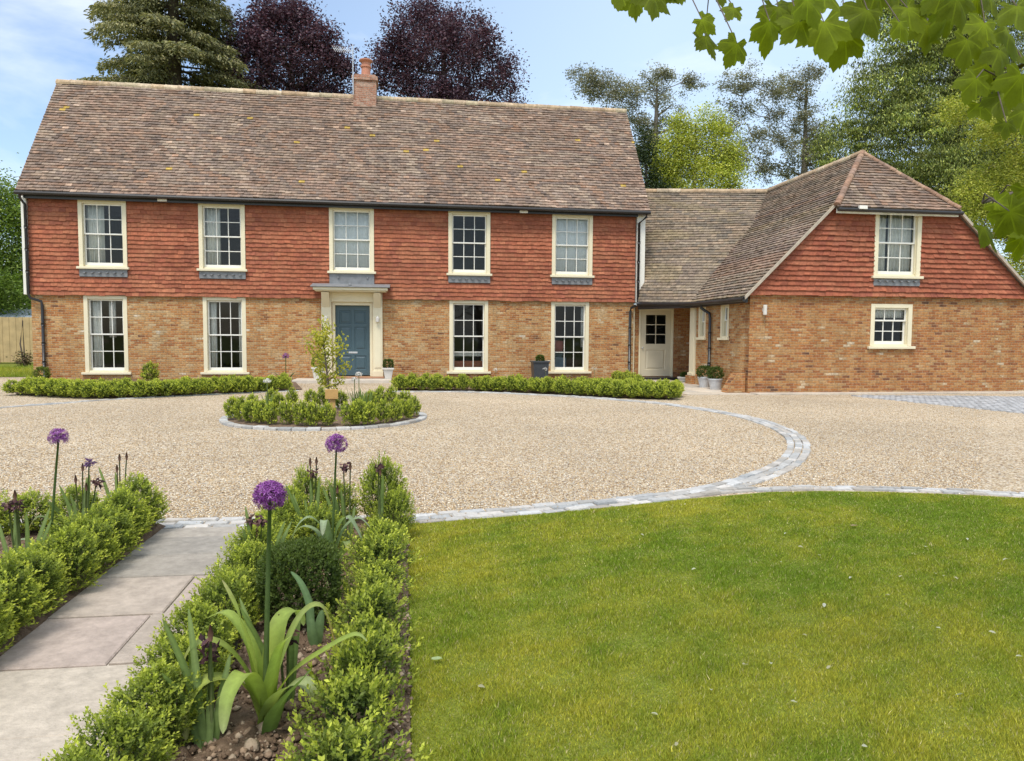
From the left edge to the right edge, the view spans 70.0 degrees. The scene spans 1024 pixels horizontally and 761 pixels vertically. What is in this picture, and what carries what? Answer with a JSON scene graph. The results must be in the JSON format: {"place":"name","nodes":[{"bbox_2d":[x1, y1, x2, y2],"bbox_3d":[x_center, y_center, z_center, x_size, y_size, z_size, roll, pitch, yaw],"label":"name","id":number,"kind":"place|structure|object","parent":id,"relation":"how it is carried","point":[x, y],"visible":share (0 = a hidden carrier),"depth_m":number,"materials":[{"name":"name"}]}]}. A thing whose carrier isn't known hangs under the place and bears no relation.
{"place":"outdoors","nodes":[
{"label":"outdoors","id":0,"kind":"place"},
{"bbox_2d":[0,364,33,376],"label":"grass","id":1,"kind":"structure","parent":0,"point":[11,370],"depth_m":26.50,"materials":[{"name":"green plant"}]},
{"bbox_2d":[0,523,164,655],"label":"soil","id":2,"kind":"structure","parent":0,"point":[27,630],"depth_m":4.00,"materials":[{"name":"brown soil"}]},
{"bbox_2d":[0,575,19,654],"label":"box shrub","id":3,"kind":"object","parent":2,"relation":"on","point":[6,634],"visible":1,"depth_m":3.18,"materials":[{"name":"green plant"}]},
{"bbox_2d":[0,490,50,553],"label":"iris","id":4,"kind":"object","parent":2,"relation":"on","point":[15,536],"visible":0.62,"depth_m":4.02,"materials":[{"name":"green plant"}]},
{"bbox_2d":[0,486,55,534],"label":"box shrub","id":5,"kind":"object","parent":2,"relation":"on","point":[29,504],"visible":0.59,"depth_m":5.08,"materials":[{"name":"green plant"}]},
{"bbox_2d":[0,548,56,634],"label":"box shrub","id":6,"kind":"object","parent":2,"relation":"on","point":[15,577],"visible":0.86,"depth_m":3.39,"materials":[{"name":"green plant"}]},
{"bbox_2d":[0,540,71,622],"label":"box shrub","id":7,"kind":"object","parent":2,"relation":"on","point":[56,575],"visible":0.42,"depth_m":3.69,"materials":[{"name":"green plant"}]},
{"bbox_2d":[21,428,71,543],"bbox_3d":[-2.716,0.711,4.282,0.371,0.872,0.126,-2,4,-32],"label":"allium","id":8,"kind":"object","parent":2,"relation":"on","point":[57,435],"visible":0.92,"depth_m":4.29,"materials":[{"name":"green plant"}]},
{"bbox_2d":[27,520,109,591],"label":"box shrub","id":9,"kind":"object","parent":2,"relation":"on","point":[59,540],"visible":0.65,"depth_m":3.98,"materials":[{"name":"green plant"}]},
{"bbox_2d":[38,483,105,528],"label":"box shrub","id":10,"kind":"object","parent":2,"relation":"on","point":[71,490],"visible":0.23,"depth_m":5.12,"materials":[{"name":"green plant"}]},
{"bbox_2d":[47,458,111,522],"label":"iris","id":11,"kind":"object","parent":2,"relation":"on","point":[86,498],"visible":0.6,"depth_m":4.97,"materials":[{"name":"green plant"}]},
{"bbox_2d":[38,509,125,573],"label":"box shrub","id":12,"kind":"object","parent":2,"relation":"on","point":[98,529],"visible":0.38,"depth_m":4.31,"materials":[{"name":"green plant"}]},
{"bbox_2d":[68,501,143,557],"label":"box shrub","id":13,"kind":"object","parent":2,"relation":"on","point":[127,541],"visible":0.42,"depth_m":4.61,"materials":[{"name":"green plant"}]},
{"bbox_2d":[92,485,156,539],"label":"box shrub","id":14,"kind":"object","parent":2,"relation":"on","point":[141,522],"visible":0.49,"depth_m":4.90,"materials":[{"name":"green plant"}]},
{"bbox_2d":[108,471,171,529],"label":"box shrub","id":15,"kind":"object","parent":2,"relation":"on","point":[142,487],"visible":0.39,"depth_m":5.21,"materials":[{"name":"green plant"}]},
{"bbox_2d":[0,526,244,760],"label":"path","id":16,"kind":"structure","parent":0,"point":[63,656],"depth_m":3.37,"materials":[{"name":"stone"}]},
{"bbox_2d":[0,516,414,760],"bbox_3d":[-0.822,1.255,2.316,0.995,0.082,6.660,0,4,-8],"label":"soil","id":17,"kind":"structure","parent":0,"point":[237,717],"depth_m":2.71,"materials":[{"name":"brown soil"}]},
{"bbox_2d":[38,735,123,760],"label":"box shrub","id":18,"kind":"object","parent":17,"relation":"on","point":[69,754],"visible":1,"depth_m":1.93,"materials":[{"name":"green plant"}]},
{"bbox_2d":[66,699,179,760],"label":"box shrub","id":19,"kind":"object","parent":17,"relation":"on","point":[124,733],"visible":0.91,"depth_m":2.20,"materials":[{"name":"green plant"}]},
{"bbox_2d":[99,653,219,759],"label":"box shrub","id":20,"kind":"object","parent":17,"relation":"on","point":[147,686],"visible":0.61,"depth_m":2.44,"materials":[{"name":"green plant"}]},
{"bbox_2d":[125,628,234,709],"bbox_3d":[-1.230,1.086,2.761,0.375,0.336,0.350,1,4,15],"label":"box shrub","id":21,"kind":"object","parent":17,"relation":"on","point":[183,643],"visible":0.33,"depth_m":2.71,"materials":[{"name":"green plant"}]},
{"bbox_2d":[148,593,240,672],"bbox_3d":[-1.287,1.069,2.997,0.360,0.343,0.352,2,4,30],"label":"box shrub","id":22,"kind":"object","parent":17,"relation":"on","point":[218,623],"visible":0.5,"depth_m":2.99,"materials":[{"name":"green plant"}]},
{"bbox_2d":[162,609,230,748],"bbox_3d":[-1.072,1.025,2.496,0.192,0.485,0.126,0,4,-8],"label":"iris","id":23,"kind":"object","parent":17,"relation":"on","point":[206,727],"visible":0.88,"depth_m":2.50,"materials":[{"name":"green plant"}]},
{"bbox_2d":[179,566,262,652],"bbox_3d":[-1.312,1.022,3.300,0.348,0.402,0.356,1,4,10],"label":"box shrub","id":24,"kind":"object","parent":17,"relation":"on","point":[208,592],"visible":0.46,"depth_m":3.27,"materials":[{"name":"green plant"}]},
{"bbox_2d":[195,560,260,623],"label":"box shrub","id":25,"kind":"object","parent":17,"relation":"on","point":[242,570],"visible":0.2,"depth_m":3.55,"materials":[{"name":"green plant"}]},
{"bbox_2d":[209,535,265,600],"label":"box shrub","id":26,"kind":"object","parent":17,"relation":"on","point":[242,554],"visible":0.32,"depth_m":3.80,"materials":[{"name":"green plant"}]},
{"bbox_2d":[223,522,285,575],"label":"box shrub","id":27,"kind":"object","parent":17,"relation":"on","point":[264,536],"visible":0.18,"depth_m":4.05,"materials":[{"name":"green plant"}]},
{"bbox_2d":[242,506,291,567],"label":"iris","id":28,"kind":"object","parent":17,"relation":"on","point":[249,522],"visible":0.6,"depth_m":4.04,"materials":[{"name":"green plant"}]},
{"bbox_2d":[243,505,295,539],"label":"box shrub","id":29,"kind":"object","parent":17,"relation":"on","point":[278,520],"visible":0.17,"depth_m":4.66,"materials":[{"name":"green plant"}]},
{"bbox_2d":[239,598,301,702],"bbox_3d":[-0.906,1.037,2.733,0.236,0.434,0.120,0,4,-8],"label":"iris","id":30,"kind":"object","parent":17,"relation":"on","point":[292,654],"visible":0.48,"depth_m":2.76,"materials":[{"name":"green plant"}]},
{"bbox_2d":[180,479,366,739],"bbox_3d":[-0.851,0.807,2.601,0.636,0.917,0.410,-1,4,-23],"label":"allium","id":31,"kind":"object","parent":17,"relation":"on","point":[260,683],"visible":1,"depth_m":2.60,"materials":[{"name":"green plant"}]},
{"bbox_2d":[257,487,300,538],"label":"box shrub","id":32,"kind":"object","parent":17,"relation":"on","point":[286,506],"visible":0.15,"depth_m":4.88,"materials":[{"name":"green plant"}]},
{"bbox_2d":[254,534,345,628],"bbox_3d":[-1.033,0.986,3.568,0.438,0.452,0.452,0,4,-8],"label":"box ball","id":33,"kind":"object","parent":17,"relation":"on","point":[302,552],"visible":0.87,"depth_m":3.44,"materials":[{"name":"green plant"}]},
{"bbox_2d":[285,457,322,535],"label":"iris","id":34,"kind":"object","parent":17,"relation":"on","point":[295,503],"visible":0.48,"depth_m":4.82,"materials":[{"name":"green plant"}]},
{"bbox_2d":[289,461,325,516],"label":"box shrub","id":35,"kind":"object","parent":17,"relation":"on","point":[301,479],"visible":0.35,"depth_m":5.38,"materials":[{"name":"green plant"}]},
{"bbox_2d":[291,572,324,645],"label":"tulip leaves","id":36,"kind":"object","parent":17,"relation":"on","point":[315,630],"visible":0.97,"depth_m":3.28,"materials":[{"name":"green plant"}]},
{"bbox_2d":[291,500,346,552],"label":"box shrub","id":37,"kind":"object","parent":17,"relation":"on","point":[322,514],"visible":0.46,"depth_m":4.68,"materials":[{"name":"green plant"}]},
{"bbox_2d":[290,433,369,559],"bbox_3d":[-1.102,0.735,4.379,0.501,0.832,0.348,0,4,-8],"label":"allium","id":38,"kind":"object","parent":17,"relation":"on","point":[327,532],"visible":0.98,"depth_m":4.43,"materials":[{"name":"green plant"}]},
{"bbox_2d":[322,462,354,544],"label":"iris","id":39,"kind":"object","parent":17,"relation":"on","point":[344,468],"visible":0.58,"depth_m":4.83,"materials":[{"name":"green plant"}]},
{"bbox_2d":[319,476,360,521],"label":"box shrub","id":40,"kind":"object","parent":17,"relation":"on","point":[352,501],"visible":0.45,"depth_m":5.42,"materials":[{"name":"green plant"}]},
{"bbox_2d":[286,661,412,756],"bbox_3d":[-0.551,1.109,2.451,0.387,0.352,0.433,1,4,16],"label":"box shrub","id":41,"kind":"object","parent":17,"relation":"on","point":[353,691],"visible":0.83,"depth_m":2.43,"materials":[{"name":"green plant"}]},
{"bbox_2d":[276,705,436,760],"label":"box shrub","id":42,"kind":"object","parent":17,"relation":"on","point":[340,751],"visible":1,"depth_m":2.19,"materials":[{"name":"green plant"}]},
{"bbox_2d":[303,621,419,712],"bbox_3d":[-0.596,1.086,2.751,0.402,0.362,0.415,3,4,38],"label":"box shrub","id":43,"kind":"object","parent":17,"relation":"on","point":[354,653],"visible":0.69,"depth_m":2.73,"materials":[{"name":"green plant"}]},
{"bbox_2d":[317,604,423,670],"bbox_3d":[-0.594,1.090,3.025,0.370,0.314,0.383,-3,5,-41],"label":"box shrub","id":44,"kind":"object","parent":17,"relation":"on","point":[373,621],"visible":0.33,"depth_m":3.02,"materials":[{"name":"green plant"}]},
{"bbox_2d":[339,564,402,615],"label":"box shrub","id":45,"kind":"object","parent":17,"relation":"on","point":[373,578],"visible":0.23,"depth_m":3.59,"materials":[{"name":"green plant"}]},
{"bbox_2d":[324,577,421,638],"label":"box shrub","id":46,"kind":"object","parent":17,"relation":"on","point":[373,596],"visible":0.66,"depth_m":3.28,"materials":[{"name":"green plant"}]},
{"bbox_2d":[342,514,409,543],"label":"box shrub","id":47,"kind":"object","parent":17,"relation":"on","point":[371,522],"visible":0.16,"depth_m":4.75,"materials":[{"name":"green plant"}]},
{"bbox_2d":[343,519,415,559],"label":"box shrub","id":48,"kind":"object","parent":17,"relation":"on","point":[386,528],"visible":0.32,"depth_m":4.47,"materials":[{"name":"green plant"}]},
{"bbox_2d":[341,556,418,597],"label":"box shrub","id":49,"kind":"object","parent":17,"relation":"on","point":[383,566],"visible":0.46,"depth_m":3.90,"materials":[{"name":"green plant"}]},
{"bbox_2d":[374,463,385,521],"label":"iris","id":50,"kind":"object","parent":17,"relation":"on","point":[380,466],"visible":0.77,"depth_m":5.03,"materials":[{"name":"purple plant"}]},
{"bbox_2d":[339,528,426,576],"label":"box shrub","id":51,"kind":"object","parent":17,"relation":"on","point":[383,545],"visible":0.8,"depth_m":4.16,"materials":[{"name":"green plant"}]},
{"bbox_2d":[354,450,411,523],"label":"box shrub","id":52,"kind":"object","parent":17,"relation":"on","point":[370,486],"visible":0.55,"depth_m":5.35,"materials":[{"name":"green plant"}]},
{"bbox_2d":[371,484,418,529],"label":"box shrub","id":53,"kind":"object","parent":17,"relation":"on","point":[394,498],"visible":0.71,"depth_m":5.11,"materials":[{"name":"green plant"}]},
{"bbox_2d":[228,408,418,429],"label":"soil","id":54,"kind":"structure","parent":0,"point":[337,423],"depth_m":11.71,"materials":[{"name":"brown soil"}]},
{"bbox_2d":[276,400,294,423],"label":"box shrub","id":55,"kind":"object","parent":54,"relation":"on","point":[287,410],"visible":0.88,"depth_m":11.43,"materials":[{"name":"green plant"}]},
{"bbox_2d":[290,399,312,424],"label":"box shrub","id":56,"kind":"object","parent":54,"relation":"on","point":[298,409],"visible":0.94,"depth_m":11.30,"materials":[{"name":"green plant"}]},
{"bbox_2d":[304,401,321,425],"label":"box shrub","id":57,"kind":"object","parent":54,"relation":"on","point":[315,416],"visible":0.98,"depth_m":11.26,"materials":[{"name":"green plant"}]},
{"bbox_2d":[297,315,352,409],"bbox_3d":[-3.214,-0.291,13.175,1.159,1.793,0.879,4,5,44],"label":"sapling tree","id":58,"kind":"object","parent":54,"relation":"on","point":[321,339],"visible":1,"depth_m":13.15,"materials":[{"name":"green plant"}]},
{"bbox_2d":[316,401,336,424],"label":"box shrub","id":59,"kind":"object","parent":54,"relation":"on","point":[324,417],"visible":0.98,"depth_m":11.33,"materials":[{"name":"green plant"}]},
{"bbox_2d":[338,401,361,424],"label":"box shrub","id":60,"kind":"object","parent":54,"relation":"on","point":[345,410],"visible":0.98,"depth_m":11.33,"materials":[{"name":"green plant"}]},
{"bbox_2d":[0,362,684,756],"bbox_3d":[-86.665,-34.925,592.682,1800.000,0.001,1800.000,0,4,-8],"label":"ground","id":61,"kind":"structure","parent":0,"point":[32,362],"depth_m":33.60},
{"bbox_2d":[0,152,30,308],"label":"ash tree","id":62,"kind":"object","parent":61,"relation":"on","point":[10,215],"visible":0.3,"depth_m":39.52,"materials":[{"name":"green plant"}]},
{"bbox_2d":[0,258,31,315],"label":"hazel bush","id":63,"kind":"object","parent":61,"relation":"on","point":[7,288],"visible":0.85,"depth_m":37.24,"materials":[{"name":"green plant"}]},
{"bbox_2d":[0,317,32,362],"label":"timber fence","id":64,"kind":"object","parent":61,"relation":"on","point":[11,328],"visible":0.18,"depth_m":35.26,"materials":[{"name":"beige wood"}]},
{"bbox_2d":[77,0,268,89],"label":"conifer tree","id":65,"kind":"object","parent":61,"relation":"on","point":[169,47],"visible":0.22,"depth_m":34.18,"materials":[{"name":"green plant"}]},
{"bbox_2d":[0,515,387,528],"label":"kerb","id":66,"kind":"structure","parent":61,"relation":"on","point":[170,523],"depth_m":5.59,"materials":[{"name":"stone"}]},
{"bbox_2d":[197,0,366,93],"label":"beech tree","id":67,"kind":"object","parent":61,"relation":"on","point":[262,46],"visible":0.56,"depth_m":36.52,"materials":[{"name":"purple plant"}]},
{"bbox_2d":[358,0,533,103],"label":"beech tree","id":68,"kind":"object","parent":61,"relation":"on","point":[444,36],"visible":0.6,"depth_m":38.57,"materials":[{"name":"purple plant"}]},
{"bbox_2d":[13,45,1023,392],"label":"house","id":69,"kind":"structure","parent":61,"relation":"on","point":[175,231],"depth_m":22.89,"materials":[{"name":"brick"}]},
{"bbox_2d":[76,200,129,276],"bbox_3d":[-12.279,-4.263,22.025,1.470,2.280,0.390,0,4,-8],"label":"window","id":70,"kind":"structure","parent":69,"relation":"in","point":[91,243],"depth_m":22.00,"materials":[{"name":"beige paint"}]},
{"bbox_2d":[81,295,131,374],"bbox_3d":[-12.315,-1.379,22.260,1.410,2.385,0.339,0,4,-8],"label":"window","id":71,"kind":"structure","parent":69,"relation":"in","point":[93,334],"depth_m":22.26,"materials":[{"name":"beige paint"}]},
{"bbox_2d":[197,203,247,278],"bbox_3d":[-8.900,-4.282,22.518,1.480,2.300,0.390,0,4,-8],"label":"window","id":72,"kind":"structure","parent":69,"relation":"in","point":[209,224],"depth_m":22.49,"materials":[{"name":"beige paint"}]},
{"bbox_2d":[200,297,249,373],"bbox_3d":[-8.911,-1.389,22.757,1.450,2.385,0.339,0,4,-8],"label":"window","id":73,"kind":"structure","parent":69,"relation":"in","point":[210,333],"depth_m":22.75,"materials":[{"name":"beige paint"}]},
{"bbox_2d":[327,207,375,283],"bbox_3d":[-5.045,-4.241,23.045,1.500,2.400,0.313,0,4,-8],"label":"window","id":74,"kind":"structure","parent":69,"relation":"in","point":[351,230],"depth_m":23.10,"materials":[{"name":"beige paint"}]},
{"bbox_2d":[335,305,369,374],"bbox_3d":[-5.097,-1.286,23.457,1.080,2.230,0.067,0,4,-8],"label":"door","id":75,"kind":"structure","parent":69,"relation":"in","point":[353,321],"depth_m":23.45,"materials":[{"name":"blue paint"}]},
{"bbox_2d":[454,352,482,366],"bbox_3d":[-1.505,-0.536,24.513,1.270,0.850,0.680,0,4,-8],"label":"bench","id":76,"kind":"object","parent":69,"relation":"in","point":[468,363],"visible":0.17,"depth_m":24.20,"materials":[{"name":"wood"}]},
{"bbox_2d":[446,211,491,282],"bbox_3d":[-1.377,-4.290,23.562,1.470,2.280,0.280,0,4,-8],"label":"window","id":77,"kind":"structure","parent":69,"relation":"in","point":[455,275],"depth_m":23.54,"materials":[{"name":"beige paint"}]},
{"bbox_2d":[447,300,490,373],"bbox_3d":[-1.409,-1.412,23.806,1.440,2.375,0.247,0,4,-8],"label":"window","id":78,"kind":"structure","parent":69,"relation":"in","point":[484,369],"depth_m":23.80,"materials":[{"name":"beige paint"}]},
{"bbox_2d":[548,301,591,373],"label":"window","id":79,"kind":"structure","parent":69,"relation":"in","point":[584,306],"depth_m":24.30,"materials":[{"name":"beige paint"}]},
{"bbox_2d":[550,214,594,284],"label":"window","id":80,"kind":"structure","parent":69,"relation":"in","point":[572,235],"depth_m":24.14,"materials":[{"name":"beige paint"}]},
{"bbox_2d":[640,310,671,375],"bbox_3d":[4.897,-1.264,24.918,1.100,2.230,0.100,0,4,-8],"label":"door","id":81,"kind":"structure","parent":69,"relation":"in","point":[655,359],"depth_m":24.95,"materials":[{"name":"beige paint"}]},
{"bbox_2d":[717,305,728,339],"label":"window","id":82,"kind":"structure","parent":69,"relation":"in","point":[724,319],"depth_m":20.51,"materials":[{"name":"beige paint"}]},
{"bbox_2d":[867,304,915,348],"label":"window","id":83,"kind":"structure","parent":69,"relation":"in","point":[883,311],"depth_m":19.53,"materials":[{"name":"beige paint"}]},
{"bbox_2d":[871,214,923,285],"bbox_3d":[10.146,-3.517,19.379,1.460,2.020,0.396,0,4,-8],"label":"window","id":84,"kind":"structure","parent":69,"relation":"in","point":[899,272],"depth_m":19.43,"materials":[{"name":"beige paint"}]},
{"bbox_2d":[562,59,709,169],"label":"eucalyptus tree","id":85,"kind":"object","parent":61,"relation":"on","point":[594,86],"visible":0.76,"depth_m":46.46,"materials":[{"name":"green plant"}]},
{"bbox_2d":[631,119,679,188],"bbox_3d":[6.418,-6.464,35.009,3.248,11.855,2.795,0,4,-8],"label":"yew tree","id":86,"kind":"object","parent":61,"relation":"on","point":[643,155],"visible":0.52,"depth_m":34.52,"materials":[{"name":"green plant"}]},
{"bbox_2d":[640,97,761,188],"bbox_3d":[8.968,-7.304,36.426,6.672,13.389,4.593,0,4,-8],"label":"birch tree","id":87,"kind":"object","parent":61,"relation":"on","point":[724,167],"visible":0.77,"depth_m":35.60,"materials":[{"name":"green plant"}]},
{"bbox_2d":[712,54,846,186],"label":"eucalyptus tree","id":88,"kind":"object","parent":61,"relation":"on","point":[780,90],"visible":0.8,"depth_m":45.68,"materials":[{"name":"green plant"}]},
{"bbox_2d":[797,0,1023,238],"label":"cypress tree","id":89,"kind":"object","parent":61,"relation":"on","point":[937,160],"visible":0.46,"depth_m":34.53,"materials":[{"name":"green plant"}]},
{"bbox_2d":[925,88,1023,279],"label":"maple tree","id":90,"kind":"object","parent":61,"relation":"on","point":[975,201],"visible":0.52,"depth_m":27.49,"materials":[{"name":"green plant"}]},
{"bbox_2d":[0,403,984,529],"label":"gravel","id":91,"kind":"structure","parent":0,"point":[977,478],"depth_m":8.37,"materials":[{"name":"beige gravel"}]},
{"bbox_2d":[0,377,1023,527],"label":"gravel drive","id":92,"kind":"structure","parent":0,"point":[1002,462],"depth_m":10.38,"materials":[{"name":"beige gravel"}]},
{"bbox_2d":[0,390,298,407],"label":"kerb","id":93,"kind":"structure","parent":92,"relation":"on","point":[131,398],"depth_m":16.30,"materials":[{"name":"stone"}]},
{"bbox_2d":[16,379,301,396],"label":"soil","id":94,"kind":"structure","parent":92,"relation":"on","point":[296,385],"depth_m":18.06,"materials":[{"name":"brown soil"}]},
{"bbox_2d":[219,406,426,430],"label":"kerb","id":95,"kind":"structure","parent":92,"relation":"on","point":[223,420],"depth_m":11.32,"materials":[{"name":"stone"}]},
{"bbox_2d":[393,378,673,398],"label":"soil","id":96,"kind":"structure","parent":92,"relation":"on","point":[516,390],"depth_m":18.94,"materials":[{"name":"brown soil"}]},
{"bbox_2d":[530,354,549,379],"bbox_3d":[0.891,-0.429,23.391,0.560,0.839,0.560,0,4,-8],"label":"plant pot","id":97,"kind":"object","parent":96,"relation":"on","point":[537,369],"visible":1,"depth_m":23.17,"materials":[{"name":"grey metal"}]},
{"bbox_2d":[394,391,810,522],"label":"kerb","id":98,"kind":"structure","parent":92,"relation":"on","point":[783,464],"depth_m":6.97,"materials":[{"name":"stone"}]},
{"bbox_2d":[699,485,1023,496],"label":"kerb","id":99,"kind":"structure","parent":92,"relation":"on","point":[732,490],"depth_m":6.94,"materials":[{"name":"stone"}]},
{"bbox_2d":[750,391,1023,394],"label":"paving","id":100,"kind":"structure","parent":92,"relation":"on","point":[860,393],"depth_m":19.17,"materials":[{"name":"stone"}]},
{"bbox_2d":[851,395,1023,413],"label":"sett paving","id":101,"kind":"structure","parent":92,"relation":"on","point":[1012,404],"depth_m":16.95,"materials":[{"name":"stone"}]},
{"bbox_2d":[0,0,1023,305],"label":"sky","id":102,"kind":"structure","parent":0,"point":[42,42],"materials":[{"name":"blue"}]},
{"bbox_2d":[646,380,755,394],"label":"paving","id":103,"kind":"structure","parent":0,"point":[693,389],"depth_m":19.34,"materials":[{"name":"stone"}]},
{"bbox_2d":[706,366,724,389],"bbox_3d":[5.613,-0.086,20.152,0.478,0.663,0.470,0,4,-8],"label":"plant pot","id":104,"kind":"object","parent":103,"relation":"on","point":[715,383],"visible":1,"depth_m":20.04,"materials":[{"name":"ceramic"}]},
{"bbox_2d":[721,373,745,392],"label":"brick buttress","id":105,"kind":"structure","parent":103,"relation":"on","point":[735,383],"depth_m":19.05,"materials":[{"name":"brown brick"}]},
{"bbox_2d":[406,490,1023,760],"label":"lawn","id":106,"kind":"structure","parent":0,"point":[453,704],"depth_m":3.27,"materials":[{"name":"green plant"}]},
{"bbox_2d":[611,0,1023,262],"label":"sycamore tree","id":107,"kind":"object","parent":106,"relation":"on","point":[834,41],"visible":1,"depth_m":2.10,"materials":[{"name":"green plant"}]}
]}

